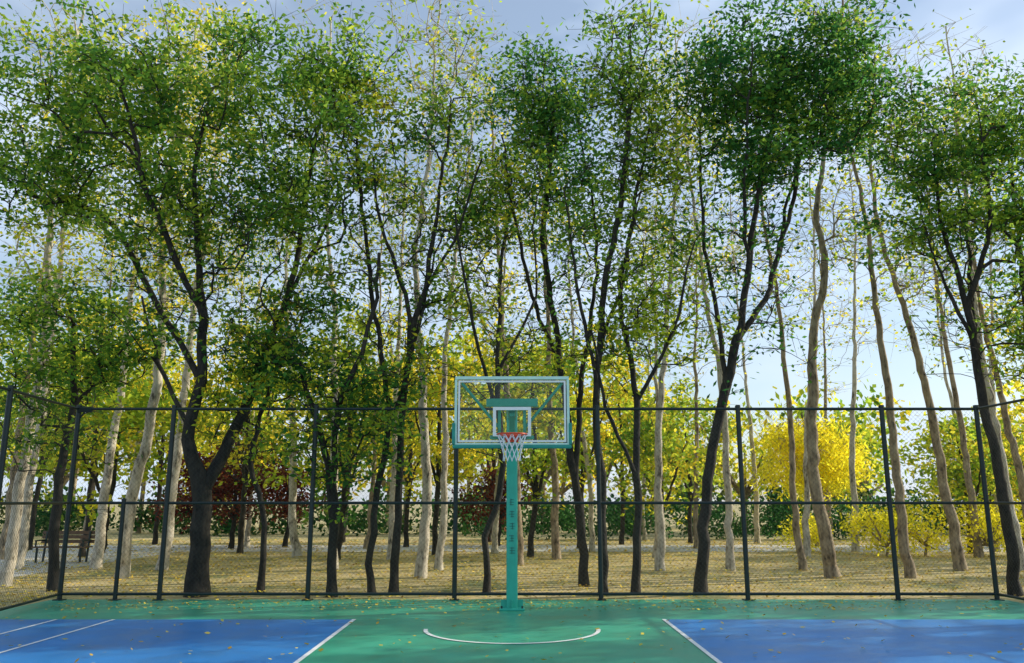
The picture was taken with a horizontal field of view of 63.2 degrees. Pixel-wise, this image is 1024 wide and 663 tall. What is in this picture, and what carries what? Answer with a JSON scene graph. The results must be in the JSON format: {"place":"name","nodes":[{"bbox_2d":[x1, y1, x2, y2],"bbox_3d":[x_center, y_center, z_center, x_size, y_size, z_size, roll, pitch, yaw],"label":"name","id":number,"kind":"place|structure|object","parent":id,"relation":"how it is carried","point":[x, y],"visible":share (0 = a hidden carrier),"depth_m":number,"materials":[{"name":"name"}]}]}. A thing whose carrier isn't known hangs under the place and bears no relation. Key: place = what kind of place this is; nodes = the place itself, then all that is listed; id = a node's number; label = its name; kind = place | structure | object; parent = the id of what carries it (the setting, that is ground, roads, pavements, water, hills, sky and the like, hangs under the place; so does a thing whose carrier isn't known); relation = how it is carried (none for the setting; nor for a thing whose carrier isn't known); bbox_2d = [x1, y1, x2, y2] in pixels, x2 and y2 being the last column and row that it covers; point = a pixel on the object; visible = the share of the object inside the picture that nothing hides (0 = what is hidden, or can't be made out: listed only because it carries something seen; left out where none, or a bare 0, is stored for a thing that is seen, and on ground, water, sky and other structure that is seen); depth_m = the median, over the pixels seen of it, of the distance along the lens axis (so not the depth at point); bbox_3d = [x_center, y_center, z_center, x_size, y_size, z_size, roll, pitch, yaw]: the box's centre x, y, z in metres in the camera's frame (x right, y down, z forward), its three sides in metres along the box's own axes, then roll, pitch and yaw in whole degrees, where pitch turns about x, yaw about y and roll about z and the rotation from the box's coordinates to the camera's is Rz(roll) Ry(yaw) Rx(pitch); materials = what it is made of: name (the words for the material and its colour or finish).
{"place":"outdoors","nodes":[
{"label":"outdoors","id":0,"kind":"place"},
{"bbox_2d":[0,545,1005,576],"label":"park path","id":1,"kind":"structure","parent":0,"point":[30,554],"depth_m":31.31,"materials":[{"name":"grey concrete"}]},
{"bbox_2d":[31,531,94,562],"bbox_3d":[-13.400,6.429,24.858,1.600,0.911,0.581,0,-12,0],"label":"park bench","id":2,"kind":"object","parent":1,"relation":"on","point":[90,538],"visible":0.81,"depth_m":25.09,"materials":[{"name":"brown wood"}]},
{"bbox_2d":[0,284,127,549],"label":"elm tree","id":3,"kind":"object","parent":1,"relation":"on","point":[36,497],"visible":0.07,"depth_m":31.44,"materials":[{"name":"green plant"}]},
{"bbox_2d":[0,288,183,556],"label":"elm tree","id":4,"kind":"object","parent":1,"relation":"on","point":[91,485],"visible":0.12,"depth_m":27.81,"materials":[{"name":"green plant"}]},
{"bbox_2d":[54,198,130,545],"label":"poplar tree","id":5,"kind":"object","parent":1,"relation":"on","point":[108,268],"visible":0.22,"depth_m":36.15,"materials":[{"name":"green plant"}]},
{"bbox_2d":[0,328,198,556],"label":"elm tree","id":6,"kind":"object","parent":1,"relation":"on","point":[143,396],"visible":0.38,"depth_m":24.49,"materials":[{"name":"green plant"}]},
{"bbox_2d":[136,450,237,533],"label":"plum tree","id":7,"kind":"object","parent":1,"relation":"on","point":[184,506],"visible":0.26,"depth_m":32.87,"materials":[{"name":"red plant"}]},
{"bbox_2d":[180,432,284,548],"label":"plum tree","id":8,"kind":"object","parent":1,"relation":"on","point":[231,487],"visible":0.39,"depth_m":32.02,"materials":[{"name":"red plant"}]},
{"bbox_2d":[237,444,342,546],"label":"plum tree","id":9,"kind":"object","parent":1,"relation":"on","point":[284,488],"visible":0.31,"depth_m":32.82,"materials":[{"name":"red plant"}]},
{"bbox_2d":[338,134,427,548],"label":"poplar tree","id":10,"kind":"object","parent":1,"relation":"on","point":[366,539],"visible":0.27,"depth_m":34.01,"materials":[{"name":"green plant"}]},
{"bbox_2d":[343,345,487,546],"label":"elm tree","id":11,"kind":"object","parent":1,"relation":"on","point":[407,498],"visible":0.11,"depth_m":33.46,"materials":[{"name":"green plant"}]},
{"bbox_2d":[448,462,545,545],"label":"plum tree","id":12,"kind":"object","parent":1,"relation":"on","point":[490,497],"visible":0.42,"depth_m":33.94,"materials":[{"name":"red plant"}]},
{"bbox_2d":[0,539,1023,662],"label":"fallen leaves","id":13,"kind":"object","parent":1,"relation":"on","point":[552,573],"visible":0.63,"depth_m":20.28,"materials":[{"name":"yellow plant"}]},
{"bbox_2d":[523,142,622,551],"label":"poplar tree","id":14,"kind":"object","parent":1,"relation":"on","point":[591,522],"visible":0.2,"depth_m":31.05,"materials":[{"name":"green plant"}]},
{"bbox_2d":[505,323,652,548],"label":"elm tree","id":15,"kind":"object","parent":1,"relation":"on","point":[583,478],"visible":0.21,"depth_m":32.69,"materials":[{"name":"yellow plant"}]},
{"bbox_2d":[659,196,751,548],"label":"poplar tree","id":16,"kind":"object","parent":1,"relation":"on","point":[695,517],"visible":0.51,"depth_m":33.30,"materials":[{"name":"green plant"}]},
{"bbox_2d":[744,410,890,545],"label":"tree","id":17,"kind":"object","parent":1,"relation":"on","point":[835,475],"visible":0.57,"depth_m":33.39,"materials":[{"name":"yellow plant"}]},
{"bbox_2d":[798,157,907,551],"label":"poplar tree","id":18,"kind":"object","parent":1,"relation":"on","point":[853,490],"visible":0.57,"depth_m":31.34,"materials":[{"name":"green plant"}]},
{"bbox_2d":[900,413,1023,546],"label":"elm tree","id":19,"kind":"object","parent":1,"relation":"on","point":[1020,448],"visible":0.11,"depth_m":33.18,"materials":[{"name":"green plant"}]},
{"bbox_2d":[939,115,1016,551],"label":"poplar tree","id":20,"kind":"object","parent":1,"relation":"on","point":[990,370],"visible":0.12,"depth_m":31.56,"materials":[{"name":"green plant"}]},
{"bbox_2d":[0,504,1023,607],"bbox_3d":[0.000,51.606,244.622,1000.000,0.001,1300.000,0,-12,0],"label":"ground","id":21,"kind":"structure","parent":0,"point":[473,587],"depth_m":21.32,"materials":[{"name":"soil"}]},
{"bbox_2d":[0,92,117,559],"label":"poplar tree","id":22,"kind":"object","parent":21,"relation":"on","point":[3,537],"visible":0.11,"depth_m":26.96,"materials":[{"name":"plant"}]},
{"bbox_2d":[0,0,152,586],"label":"poplar tree","id":23,"kind":"object","parent":21,"relation":"on","point":[48,250],"visible":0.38,"depth_m":19.24,"materials":[{"name":"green plant"}]},
{"bbox_2d":[12,29,147,569],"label":"poplar tree","id":24,"kind":"object","parent":21,"relation":"on","point":[21,538],"visible":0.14,"depth_m":23.50,"materials":[{"name":"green plant"}]},
{"bbox_2d":[0,259,196,591],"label":"locust tree","id":25,"kind":"object","parent":21,"relation":"on","point":[112,371],"visible":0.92,"depth_m":17.34,"materials":[{"name":"green plant"}]},
{"bbox_2d":[86,6,237,569],"bbox_3d":[-10.224,-1.571,23.873,3.818,16.225,4.198,6,-13,-28],"label":"poplar tree","id":26,"kind":"object","parent":21,"relation":"on","point":[101,535],"visible":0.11,"depth_m":23.28,"materials":[{"name":"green plant"}]},
{"bbox_2d":[102,281,228,544],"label":"elm tree","id":27,"kind":"object","parent":21,"relation":"on","point":[159,493],"visible":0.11,"depth_m":35.59,"materials":[{"name":"green plant"}]},
{"bbox_2d":[74,0,262,577],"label":"poplar tree","id":28,"kind":"object","parent":21,"relation":"on","point":[155,394],"visible":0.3,"depth_m":21.05,"materials":[{"name":"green plant"}]},
{"bbox_2d":[107,128,236,478],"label":"poplar tree","id":29,"kind":"object","parent":21,"relation":"on","point":[169,293],"visible":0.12,"depth_m":30.84,"materials":[{"name":"green plant"}]},
{"bbox_2d":[150,0,276,569],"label":"poplar tree","id":30,"kind":"object","parent":21,"relation":"on","point":[176,463],"visible":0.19,"depth_m":22.92,"materials":[{"name":"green plant"}]},
{"bbox_2d":[0,0,431,597],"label":"locust tree","id":31,"kind":"object","parent":21,"relation":"on","point":[282,214],"visible":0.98,"depth_m":17.22,"materials":[{"name":"green plant"}]},
{"bbox_2d":[196,193,270,537],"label":"poplar tree","id":32,"kind":"object","parent":21,"relation":"on","point":[242,281],"visible":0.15,"depth_m":40.04,"materials":[{"name":"green plant"}]},
{"bbox_2d":[164,304,327,553],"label":"elm tree","id":33,"kind":"object","parent":21,"relation":"on","point":[246,475],"visible":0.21,"depth_m":29.47,"materials":[{"name":"green plant"}]},
{"bbox_2d":[209,197,302,546],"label":"poplar tree","id":34,"kind":"object","parent":21,"relation":"on","point":[247,535],"visible":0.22,"depth_m":34.63,"materials":[{"name":"green plant"}]},
{"bbox_2d":[152,268,363,591],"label":"locust tree","id":35,"kind":"object","parent":21,"relation":"on","point":[263,544],"visible":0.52,"depth_m":16.91,"materials":[{"name":"green plant"}]},
{"bbox_2d":[244,117,331,557],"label":"poplar tree","id":36,"kind":"object","parent":21,"relation":"on","point":[296,544],"visible":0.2,"depth_m":27.53,"materials":[{"name":"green plant"}]},
{"bbox_2d":[168,238,446,597],"bbox_3d":[-3.945,1.578,16.429,5.295,7.069,3.694,0,-12,0],"label":"locust tree","id":37,"kind":"object","parent":21,"relation":"on","point":[276,362],"visible":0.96,"depth_m":16.42,"materials":[{"name":"green plant"}]},
{"bbox_2d":[255,0,401,569],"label":"poplar tree","id":38,"kind":"object","parent":21,"relation":"on","point":[328,249],"visible":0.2,"depth_m":23.67,"materials":[{"name":"green plant"}]},
{"bbox_2d":[259,321,414,541],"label":"elm tree","id":39,"kind":"object","parent":21,"relation":"on","point":[353,474],"visible":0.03,"depth_m":37.53,"materials":[{"name":"green plant"}]},
{"bbox_2d":[260,290,417,559],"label":"elm tree","id":40,"kind":"object","parent":21,"relation":"on","point":[341,524],"visible":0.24,"depth_m":26.51,"materials":[{"name":"green plant"}]},
{"bbox_2d":[269,61,478,591],"bbox_3d":[-2.913,-0.415,17.519,4.811,11.418,3.566,0,-12,0],"label":"locust tree","id":41,"kind":"object","parent":21,"relation":"on","point":[380,343],"visible":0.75,"depth_m":17.48,"materials":[{"name":"green plant"}]},
{"bbox_2d":[336,133,457,559],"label":"poplar tree","id":42,"kind":"object","parent":21,"relation":"on","point":[392,508],"visible":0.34,"depth_m":27.52,"materials":[{"name":"green plant"}]},
{"bbox_2d":[348,0,507,577],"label":"poplar tree","id":43,"kind":"object","parent":21,"relation":"on","point":[421,569],"visible":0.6,"depth_m":21.98,"materials":[{"name":"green plant"}]},
{"bbox_2d":[362,325,522,554],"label":"elm tree","id":44,"kind":"object","parent":21,"relation":"on","point":[438,448],"visible":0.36,"depth_m":28.42,"materials":[{"name":"yellow plant"}]},
{"bbox_2d":[332,15,568,591],"bbox_3d":[-1.884,-0.736,17.569,6.096,12.055,3.707,-4,-12,19],"label":"locust tree","id":45,"kind":"object","parent":21,"relation":"on","point":[442,123],"visible":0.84,"depth_m":17.58,"materials":[{"name":"green plant"}]},
{"bbox_2d":[395,47,529,569],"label":"poplar tree","id":46,"kind":"object","parent":21,"relation":"on","point":[443,523],"visible":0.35,"depth_m":23.28,"materials":[{"name":"green plant"}]},
{"bbox_2d":[421,80,541,565],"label":"poplar tree","id":47,"kind":"object","parent":21,"relation":"on","point":[520,546],"visible":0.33,"depth_m":25.05,"materials":[{"name":"green plant"}]},
{"bbox_2d":[419,312,546,541],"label":"elm tree","id":48,"kind":"object","parent":21,"relation":"on","point":[479,421],"visible":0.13,"depth_m":37.42,"materials":[{"name":"yellow plant"}]},
{"bbox_2d":[385,133,592,591],"bbox_3d":[-0.209,0.362,16.974,3.317,9.673,4.560,-9,-15,38],"label":"locust tree","id":49,"kind":"object","parent":21,"relation":"on","point":[510,357],"visible":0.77,"depth_m":17.40,"materials":[{"name":"green plant"}]},
{"bbox_2d":[451,166,556,553],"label":"poplar tree","id":50,"kind":"object","parent":21,"relation":"on","point":[494,548],"visible":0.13,"depth_m":30.30,"materials":[{"name":"green plant"}]},
{"bbox_2d":[0,599,1023,662],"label":"basketball court","id":51,"kind":"object","parent":21,"relation":"on","point":[103,634],"visible":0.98,"depth_m":11.59,"materials":[{"name":"green plastic"}]},
{"bbox_2d":[0,385,1023,610],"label":"chain link fence","id":52,"kind":"object","parent":51,"relation":"on","point":[454,593],"visible":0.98,"depth_m":15.57,"materials":[{"name":"metal"}]},
{"bbox_2d":[77,406,92,418],"bbox_3d":[-8.200,1.579,15.976,0.260,0.292,0.141,2,-12,-11],"label":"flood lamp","id":53,"kind":"object","parent":52,"relation":"attached to","point":[85,409],"visible":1,"depth_m":15.94,"materials":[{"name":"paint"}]},
{"bbox_2d":[452,376,571,610],"bbox_3d":[-0.210,2.632,13.321,1.745,3.718,2.255,5,-13,-23],"label":"basketball hoop","id":54,"kind":"object","parent":51,"relation":"on","point":[511,436],"visible":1,"depth_m":13.20,"materials":[{"name":"teal paint"}]},
{"bbox_2d":[0,471,1023,539],"bbox_3d":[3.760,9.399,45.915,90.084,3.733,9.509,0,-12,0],"label":"hedge","id":55,"kind":"object","parent":21,"relation":"on","point":[353,527],"visible":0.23,"depth_m":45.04,"materials":[{"name":"green plant"}]},
{"bbox_2d":[0,294,1023,532],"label":"distant trees","id":56,"kind":"object","parent":21,"relation":"on","point":[868,401],"visible":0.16,"depth_m":52.12,"materials":[{"name":"yellow plant"}]},
{"bbox_2d":[0,305,1023,532],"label":"distant trees","id":57,"kind":"object","parent":21,"relation":"on","point":[735,485],"visible":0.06,"depth_m":50.10,"materials":[{"name":"yellow plant"}]},
{"bbox_2d":[447,334,601,556],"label":"elm tree","id":58,"kind":"object","parent":21,"relation":"on","point":[528,465],"visible":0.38,"depth_m":27.18,"materials":[{"name":"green plant"}]},
{"bbox_2d":[494,51,598,559],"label":"poplar tree","id":59,"kind":"object","parent":21,"relation":"on","point":[554,512],"visible":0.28,"depth_m":26.77,"materials":[{"name":"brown plant"}]},
{"bbox_2d":[452,17,668,586],"bbox_3d":[1.090,-1.006,19.217,4.614,13.256,4.220,7,-13,-30],"label":"locust tree","id":60,"kind":"object","parent":21,"relation":"on","point":[552,114],"visible":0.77,"depth_m":19.27,"materials":[{"name":"green plant"}]},
{"bbox_2d":[552,339,693,544],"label":"elm tree","id":61,"kind":"object","parent":21,"relation":"on","point":[622,532],"visible":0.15,"depth_m":35.24,"materials":[{"name":"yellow plant"}]},
{"bbox_2d":[529,0,731,591],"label":"locust tree","id":62,"kind":"object","parent":21,"relation":"on","point":[620,80],"visible":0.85,"depth_m":17.65,"materials":[{"name":"green plant"}]},
{"bbox_2d":[535,56,761,591],"bbox_3d":[2.763,-0.581,17.386,4.658,11.677,3.529,0,-12,0],"label":"locust tree","id":63,"kind":"object","parent":21,"relation":"on","point":[639,330],"visible":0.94,"depth_m":17.16,"materials":[{"name":"green plant"}]},
{"bbox_2d":[615,190,684,539],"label":"poplar tree","id":64,"kind":"object","parent":21,"relation":"on","point":[644,536],"visible":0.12,"depth_m":40.42,"materials":[{"name":"green plant"}]},
{"bbox_2d":[598,153,706,557],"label":"poplar tree","id":65,"kind":"object","parent":21,"relation":"on","point":[656,393],"visible":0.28,"depth_m":28.02,"materials":[{"name":"green plant"}]},
{"bbox_2d":[585,393,733,523],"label":"elm tree","id":66,"kind":"object","parent":21,"relation":"on","point":[646,465],"visible":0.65,"depth_m":29.20,"materials":[{"name":"yellow plant"}]},
{"bbox_2d":[588,46,744,570],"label":"poplar tree","id":67,"kind":"object","parent":21,"relation":"on","point":[728,507],"visible":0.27,"depth_m":22.98,"materials":[{"name":"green plant"}]},
{"bbox_2d":[633,377,751,543],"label":"elm tree","id":68,"kind":"object","parent":21,"relation":"on","point":[681,387],"visible":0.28,"depth_m":36.36,"materials":[{"name":"yellow plant"}]},
{"bbox_2d":[613,0,773,570],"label":"poplar tree","id":69,"kind":"object","parent":21,"relation":"on","point":[660,549],"visible":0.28,"depth_m":23.34,"materials":[{"name":"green plant"}]},
{"bbox_2d":[693,194,780,543],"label":"poplar tree","id":70,"kind":"object","parent":21,"relation":"on","point":[757,539],"visible":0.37,"depth_m":36.97,"materials":[{"name":"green plant"}]},
{"bbox_2d":[685,73,831,570],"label":"poplar tree","id":71,"kind":"object","parent":21,"relation":"on","point":[797,535],"visible":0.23,"depth_m":22.93,"materials":[{"name":"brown plant"}]},
{"bbox_2d":[646,0,947,591],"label":"locust tree","id":72,"kind":"object","parent":21,"relation":"on","point":[748,103],"visible":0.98,"depth_m":17.72,"materials":[{"name":"green plant"}]},
{"bbox_2d":[774,513,835,550],"bbox_3d":[10.561,7.197,30.164,2.140,1.616,2.202,5,-12,-22],"label":"yellow shrub","id":73,"kind":"object","parent":21,"relation":"on","point":[815,540],"visible":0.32,"depth_m":30.13,"materials":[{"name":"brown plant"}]},
{"bbox_2d":[766,106,854,556],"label":"poplar tree","id":74,"kind":"object","parent":21,"relation":"on","point":[806,531],"visible":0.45,"depth_m":28.60,"materials":[{"name":"green plant"}]},
{"bbox_2d":[779,231,875,527],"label":"poplar tree","id":75,"kind":"object","parent":21,"relation":"on","point":[825,390],"visible":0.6,"depth_m":40.60,"materials":[{"name":"green plant"}]},
{"bbox_2d":[791,3,924,577],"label":"poplar tree","id":76,"kind":"object","parent":21,"relation":"on","point":[896,466],"visible":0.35,"depth_m":20.85,"materials":[{"name":"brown plant"}]},
{"bbox_2d":[767,0,957,578],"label":"poplar tree","id":77,"kind":"object","parent":21,"relation":"on","point":[816,486],"visible":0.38,"depth_m":20.76,"materials":[{"name":"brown plant"}]},
{"bbox_2d":[839,499,922,556],"bbox_3d":[12.093,6.419,27.178,2.708,1.878,2.435,0,-12,0],"label":"yellow shrub","id":78,"kind":"object","parent":21,"relation":"on","point":[857,527],"visible":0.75,"depth_m":27.16,"materials":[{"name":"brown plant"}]},
{"bbox_2d":[815,31,981,570],"bbox_3d":[11.299,-1.114,23.342,4.343,15.116,4.073,4,-12,-19],"label":"poplar tree","id":79,"kind":"object","parent":21,"relation":"on","point":[945,496],"visible":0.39,"depth_m":22.95,"materials":[{"name":"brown plant"}]},
{"bbox_2d":[884,488,956,556],"bbox_3d":[13.603,6.370,27.844,2.519,2.239,2.289,9,-15,-38],"label":"yellow shrub","id":80,"kind":"object","parent":21,"relation":"on","point":[928,535],"visible":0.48,"depth_m":27.60,"materials":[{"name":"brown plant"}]},
{"bbox_2d":[880,188,969,447],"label":"poplar tree","id":81,"kind":"object","parent":21,"relation":"on","point":[945,377],"visible":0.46,"depth_m":36.66,"materials":[{"name":"green plant"}]},
{"bbox_2d":[869,80,984,557],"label":"poplar tree","id":82,"kind":"object","parent":21,"relation":"on","point":[972,495],"visible":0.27,"depth_m":27.96,"materials":[{"name":"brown plant"}]},
{"bbox_2d":[836,52,1023,596],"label":"locust tree","id":83,"kind":"object","parent":21,"relation":"on","point":[982,152],"visible":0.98,"depth_m":17.37,"materials":[{"name":"green plant"}]},
{"bbox_2d":[888,406,1023,553],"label":"elm tree","id":84,"kind":"object","parent":21,"relation":"on","point":[949,448],"visible":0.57,"depth_m":29.29,"materials":[{"name":"green plant"}]},
{"bbox_2d":[894,64,1023,518],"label":"poplar tree","id":85,"kind":"object","parent":21,"relation":"on","point":[1000,394],"visible":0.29,"depth_m":24.13,"materials":[{"name":"green plant"}]},
{"bbox_2d":[899,8,1023,570],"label":"poplar tree","id":86,"kind":"object","parent":21,"relation":"on","point":[991,396],"visible":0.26,"depth_m":23.49,"materials":[{"name":"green plant"}]},
{"bbox_2d":[938,493,1023,556],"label":"yellow shrub","id":87,"kind":"object","parent":21,"relation":"on","point":[984,538],"visible":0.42,"depth_m":27.12,"materials":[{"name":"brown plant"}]},
{"bbox_2d":[939,135,1023,412],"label":"locust tree","id":88,"kind":"object","parent":21,"relation":"on","point":[1013,371],"visible":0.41,"depth_m":18.23,"materials":[{"name":"green plant"}]},
{"bbox_2d":[977,490,1023,551],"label":"yellow shrub","id":89,"kind":"object","parent":21,"relation":"on","point":[991,510],"visible":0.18,"depth_m":28.41,"materials":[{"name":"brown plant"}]},
{"bbox_2d":[0,0,1023,501],"label":"sky","id":90,"kind":"structure","parent":0,"point":[1002,20],"materials":[{"name":"blue"}]}
]}

